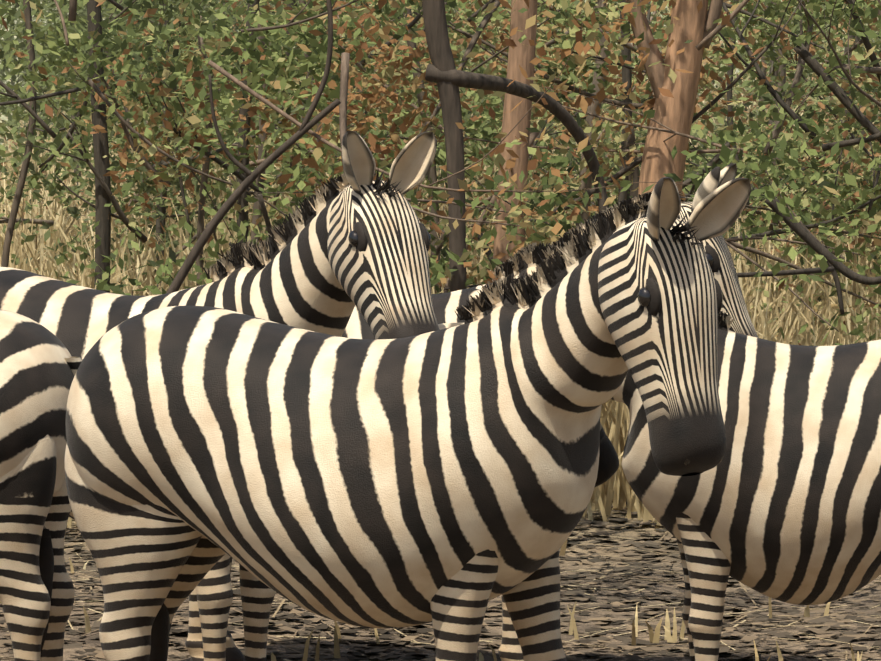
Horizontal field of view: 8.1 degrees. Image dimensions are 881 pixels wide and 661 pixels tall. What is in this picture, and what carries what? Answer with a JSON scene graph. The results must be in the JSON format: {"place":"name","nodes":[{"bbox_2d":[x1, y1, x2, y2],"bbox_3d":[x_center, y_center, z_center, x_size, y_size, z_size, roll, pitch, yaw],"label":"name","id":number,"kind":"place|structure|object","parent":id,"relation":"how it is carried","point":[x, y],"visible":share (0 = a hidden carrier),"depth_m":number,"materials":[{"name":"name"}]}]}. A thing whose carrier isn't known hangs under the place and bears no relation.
{"place":"outdoors","nodes":[
{"label":"outdoors","id":0,"kind":"place"},
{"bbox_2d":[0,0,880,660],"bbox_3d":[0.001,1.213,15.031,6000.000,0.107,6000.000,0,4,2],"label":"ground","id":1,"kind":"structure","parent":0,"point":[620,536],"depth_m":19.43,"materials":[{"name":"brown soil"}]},
{"bbox_2d":[0,309,81,660],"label":"zebra","id":2,"kind":"object","parent":1,"relation":"on","point":[39,365],"visible":0.88,"depth_m":15.91,"materials":[{"name":"multicoloured"}]},
{"bbox_2d":[0,131,439,660],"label":"zebra","id":3,"kind":"object","parent":1,"relation":"on","point":[329,256],"visible":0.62,"depth_m":16.51,"materials":[{"name":"multicoloured"}]},
{"bbox_2d":[65,177,751,660],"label":"zebra","id":4,"kind":"object","parent":1,"relation":"on","point":[443,481],"visible":1,"depth_m":14.66,"materials":[{"name":"multicoloured"}]},
{"bbox_2d":[0,538,862,660],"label":"short dry grass","id":5,"kind":"structure","parent":1,"relation":"on","point":[654,637],"depth_m":18.80,"materials":[{"name":"beige plant"}]},
{"bbox_2d":[0,0,880,331],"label":"trees","id":6,"kind":"object","parent":1,"relation":"on","point":[672,120],"visible":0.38,"depth_m":22.84,"materials":[{"name":"green plant"}]},
{"bbox_2d":[0,0,880,345],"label":"foliage","id":7,"kind":"object","parent":6,"relation":"attached to","point":[132,40],"visible":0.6,"depth_m":23.45,"materials":[{"name":"green plant"}]},
{"bbox_2d":[0,68,880,530],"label":"tall dry grass","id":8,"kind":"structure","parent":1,"relation":"on","point":[614,490],"depth_m":27.15,"materials":[{"name":"beige plant"}]},
{"bbox_2d":[0,501,880,660],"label":"ground litter","id":9,"kind":"object","parent":1,"relation":"on","point":[824,623],"visible":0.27,"depth_m":19.20,"materials":[{"name":"brown plant"}]},
{"bbox_2d":[185,163,758,660],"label":"zebra","id":10,"kind":"object","parent":1,"relation":"on","point":[715,249],"visible":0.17,"depth_m":17.79,"materials":[{"name":"multicoloured"}]},
{"bbox_2d":[438,275,880,660],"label":"zebra","id":11,"kind":"object","parent":1,"relation":"on","point":[781,501],"visible":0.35,"depth_m":16.24,"materials":[{"name":"multicoloured"}]}
]}

